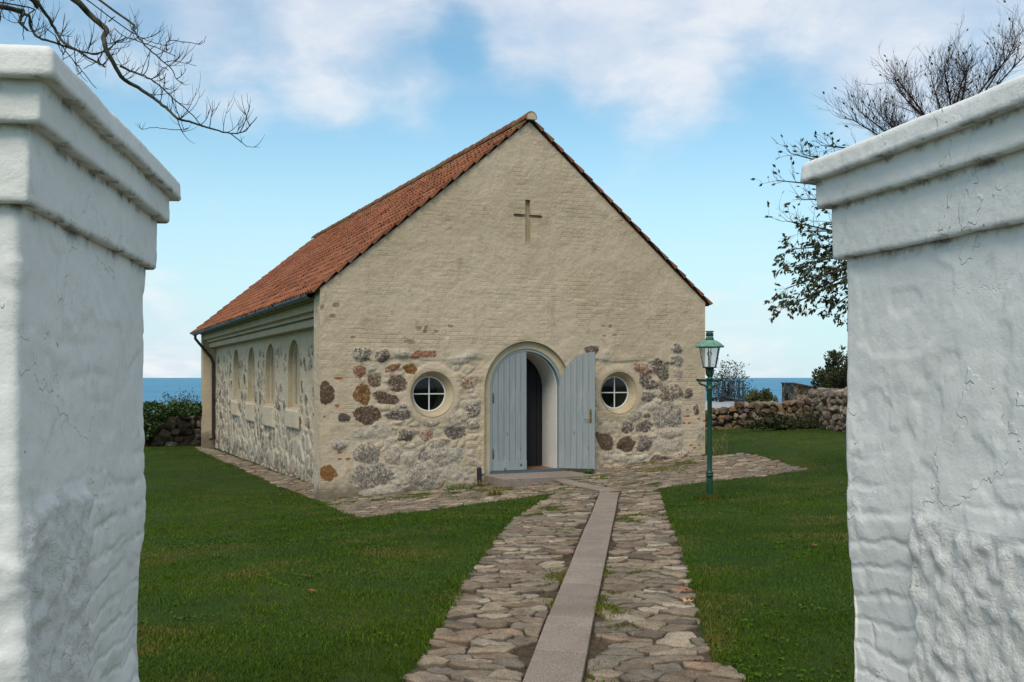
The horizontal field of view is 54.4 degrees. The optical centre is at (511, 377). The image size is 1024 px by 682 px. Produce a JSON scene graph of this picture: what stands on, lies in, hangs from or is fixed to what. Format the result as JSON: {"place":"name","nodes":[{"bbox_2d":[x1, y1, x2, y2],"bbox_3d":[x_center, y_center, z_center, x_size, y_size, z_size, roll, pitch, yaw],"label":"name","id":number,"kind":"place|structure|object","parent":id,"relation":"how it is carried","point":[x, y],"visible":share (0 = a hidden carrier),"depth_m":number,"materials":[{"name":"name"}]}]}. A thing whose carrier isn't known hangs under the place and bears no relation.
{"place":"outdoors","nodes":[
{"label":"outdoors","id":0,"kind":"place"},
{"bbox_2d":[143,378,815,411],"bbox_3d":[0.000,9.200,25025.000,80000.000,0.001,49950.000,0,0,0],"label":"sea","id":1,"kind":"structure","parent":0,"point":[155,388],"depth_m":1036.07,"materials":[{"name":"liquid"}]},
{"bbox_2d":[137,428,854,681],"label":"ground","id":2,"kind":"structure","parent":0,"point":[596,648],"depth_m":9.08,"materials":[{"name":"green plant"}]},
{"bbox_2d":[0,44,180,681],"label":"gate pillar","id":3,"kind":"structure","parent":2,"relation":"on","point":[89,186],"depth_m":2.48,"materials":[{"name":"white paint"}]},
{"bbox_2d":[0,0,264,146],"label":"bare tree","id":4,"kind":"object","parent":2,"relation":"on","point":[81,5],"visible":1,"depth_m":9.05,"materials":[{"name":"grey plant"}]},
{"bbox_2d":[144,413,200,445],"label":"dry stone wall","id":5,"kind":"structure","parent":2,"relation":"on","point":[168,437],"depth_m":34.63,"materials":[{"name":"black stone"}]},
{"bbox_2d":[143,401,201,439],"bbox_3d":[-11.920,1.464,33.905,3.624,1.437,0.956,0,0,0],"label":"ivy hedge","id":6,"kind":"object","parent":5,"relation":"on","point":[175,409],"visible":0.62,"depth_m":33.69,"materials":[{"name":"green plant"}]},
{"bbox_2d":[153,387,200,411],"bbox_3d":[-11.922,1.092,35.688,2.100,1.494,1.590,0,0,0],"label":"shrub","id":7,"kind":"object","parent":5,"relation":"on","point":[183,399],"visible":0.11,"depth_m":35.50,"materials":[{"name":"green plant"}]},
{"bbox_2d":[190,111,712,499],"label":"chapel","id":8,"kind":"structure","parent":2,"relation":"on","point":[523,300],"depth_m":19.09,"materials":[{"name":"paint"}]},
{"bbox_2d":[233,350,238,400],"bbox_3d":[-8.131,-0.059,29.578,0.180,1.555,1.163,0,0,-24],"label":"arched window","id":9,"kind":"structure","parent":8,"relation":"in","point":[236,358],"depth_m":30.04,"materials":[{"name":"paint"}]},
{"bbox_2d":[248,347,254,402],"bbox_3d":[-7.051,-0.055,27.170,0.180,1.551,1.201,0,0,-24],"label":"arched window","id":10,"kind":"structure","parent":8,"relation":"in","point":[251,359],"depth_m":27.65,"materials":[{"name":"paint"}]},
{"bbox_2d":[265,344,274,405],"bbox_3d":[-5.930,-0.051,24.677,0.180,1.571,1.344,0,0,-24],"label":"arched window","id":11,"kind":"structure","parent":8,"relation":"in","point":[270,358],"depth_m":25.19,"materials":[{"name":"paint"}]},
{"bbox_2d":[287,340,299,409],"bbox_3d":[-4.788,-0.049,22.138,0.180,1.585,1.344,0,0,-24],"label":"arched window","id":12,"kind":"structure","parent":8,"relation":"in","point":[294,358],"depth_m":22.58,"materials":[{"name":"paint"}]},
{"bbox_2d":[411,371,453,416],"bbox_3d":[-1.625,0.298,18.529,0.836,0.836,0.862,0,0,-24],"label":"round window","id":13,"kind":"structure","parent":8,"relation":"in","point":[445,391],"depth_m":18.31,"materials":[{"name":"paint"}]},
{"bbox_2d":[492,352,526,471],"bbox_3d":[-0.044,0.640,18.866,0.705,2.271,0.092,0,0,-24],"label":"door","id":14,"kind":"structure","parent":8,"relation":"in","point":[509,380],"depth_m":18.88,"materials":[{"name":"blue wood"}]},
{"bbox_2d":[526,358,541,465],"bbox_3d":[-0.049,0.583,19.745,1.540,2.443,0.045,0,0,-24],"label":"inner door","id":15,"kind":"structure","parent":8,"relation":"in","point":[533,381],"depth_m":19.94,"materials":[{"name":"black wood"}]},
{"bbox_2d":[559,352,594,470],"bbox_3d":[1.248,0.678,19.205,0.705,2.349,0.102,0,0,15],"label":"door","id":16,"kind":"structure","parent":8,"relation":"in","point":[577,380],"depth_m":19.21,"materials":[{"name":"blue wood"}]},
{"bbox_2d":[601,372,636,413],"bbox_3d":[1.951,0.298,20.136,0.836,0.836,0.862,0,0,-24],"label":"round window","id":17,"kind":"structure","parent":8,"relation":"in","point":[624,392],"depth_m":19.95,"materials":[{"name":"paint"}]},
{"bbox_2d":[477,467,484,484],"bbox_3d":[-0.570,1.925,18.368,0.162,0.549,0.088,0,0,-24],"label":"post","id":18,"kind":"object","parent":2,"relation":"on","point":[479,473],"visible":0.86,"depth_m":18.32,"materials":[{"name":"black metal"}]},
{"bbox_2d":[695,331,723,494],"bbox_3d":[2.834,0.607,14.274,0.413,2.552,0.413,0,0,0],"label":"street lamp","id":19,"kind":"object","parent":2,"relation":"on","point":[709,341],"visible":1,"depth_m":14.24,"materials":[{"name":"green metal"}]},
{"bbox_2d":[679,492,739,500],"bbox_3d":[2.812,1.689,14.142,0.856,0.116,0.536,0,0,0],"label":"grass tuft","id":20,"kind":"object","parent":2,"relation":"on","point":[708,497],"visible":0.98,"depth_m":14.10,"materials":[{"name":"green plant"}]},
{"bbox_2d":[705,431,727,453],"bbox_3d":[4.197,1.316,20.400,0.495,0.563,0.403,0,0,0],"label":"weed","id":21,"kind":"object","parent":2,"relation":"on","point":[716,445],"visible":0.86,"depth_m":20.38,"materials":[{"name":"green plant"}]},
{"bbox_2d":[705,380,745,412],"bbox_3d":[5.988,1.200,38.000,6.200,2.239,1.440,0,0,0],"label":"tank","id":22,"kind":"object","parent":2,"relation":"on","point":[725,400],"visible":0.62,"depth_m":37.77,"materials":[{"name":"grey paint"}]},
{"bbox_2d":[705,355,755,400],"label":"bush","id":23,"kind":"object","parent":2,"relation":"on","point":[727,393],"visible":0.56,"depth_m":41.86,"materials":[{"name":"brown plant"}]},
{"bbox_2d":[740,388,778,402],"bbox_3d":[9.951,1.086,40.051,1.667,1.404,1.653,0,0,0],"label":"bush","id":24,"kind":"object","parent":2,"relation":"on","point":[764,394],"visible":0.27,"depth_m":39.60,"materials":[{"name":"green plant"}]},
{"bbox_2d":[705,398,815,429],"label":"dry stone wall","id":25,"kind":"structure","parent":2,"relation":"on","point":[722,418],"depth_m":30.66,"materials":[{"name":"grey stone"}]},
{"bbox_2d":[715,406,821,430],"bbox_3d":[7.850,1.254,28.867,4.061,0.992,1.300,0,0,0],"label":"bramble","id":26,"kind":"object","parent":2,"relation":"on","point":[789,424],"visible":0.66,"depth_m":28.66,"materials":[{"name":"plant"}]},
{"bbox_2d":[781,382,817,402],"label":"stone building","id":27,"kind":"structure","parent":2,"relation":"on","point":[793,391],"depth_m":41.90,"materials":[{"name":"grey stone"}]},
{"bbox_2d":[807,387,847,432],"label":"dry stone wall","id":28,"kind":"structure","parent":2,"relation":"on","point":[829,405],"depth_m":27.48,"materials":[{"name":"grey stone"}]},
{"bbox_2d":[808,345,847,398],"bbox_3d":[12.742,0.159,36.369,3.522,2.832,2.273,0,0,0],"label":"bush","id":29,"kind":"object","parent":2,"relation":"on","point":[833,376],"visible":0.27,"depth_m":36.52,"materials":[{"name":"green plant"}]},
{"bbox_2d":[751,0,1023,331],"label":"leafy tree","id":30,"kind":"object","parent":2,"relation":"on","point":[834,275],"visible":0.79,"depth_m":15.03,"materials":[{"name":"green plant"}]},
{"bbox_2d":[800,74,1023,681],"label":"gate pillar","id":31,"kind":"structure","parent":2,"relation":"on","point":[927,219],"depth_m":2.71,"materials":[{"name":"white paint"}]},
{"bbox_2d":[195,447,807,681],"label":"cobbled path","id":32,"kind":"structure","parent":0,"point":[504,583],"depth_m":8.30,"materials":[{"name":"stone"}]},
{"bbox_2d":[445,484,474,490],"bbox_3d":[-0.928,1.947,17.774,0.521,0.153,0.349,0,0,-19],"label":"weed","id":33,"kind":"object","parent":32,"relation":"on","point":[456,487],"visible":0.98,"depth_m":17.78,"materials":[{"name":"green plant"}]},
{"bbox_2d":[468,479,490,486],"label":"weed","id":34,"kind":"object","parent":32,"relation":"on","point":[482,484],"visible":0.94,"depth_m":18.12,"materials":[{"name":"green plant"}]},
{"bbox_2d":[486,488,504,495],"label":"weed","id":35,"kind":"object","parent":32,"relation":"on","point":[494,493],"visible":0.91,"depth_m":16.26,"materials":[{"name":"green plant"}]},
{"bbox_2d":[316,460,703,681],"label":"path weeds","id":36,"kind":"object","parent":32,"relation":"on","point":[598,607],"visible":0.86,"depth_m":12.96,"materials":[{"name":"green plant"}]},
{"bbox_2d":[581,468,594,473],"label":"weed","id":37,"kind":"object","parent":32,"relation":"on","point":[588,472],"visible":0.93,"depth_m":18.78,"materials":[{"name":"green plant"}]},
{"bbox_2d":[0,0,1023,377],"label":"sky","id":38,"kind":"structure","parent":0,"point":[672,108],"materials":[{"name":"blue"}]},
{"bbox_2d":[523,478,619,681],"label":"slab path","id":39,"kind":"structure","parent":0,"point":[560,654],"depth_m":7.28,"materials":[{"name":"grey concrete"}]}
]}

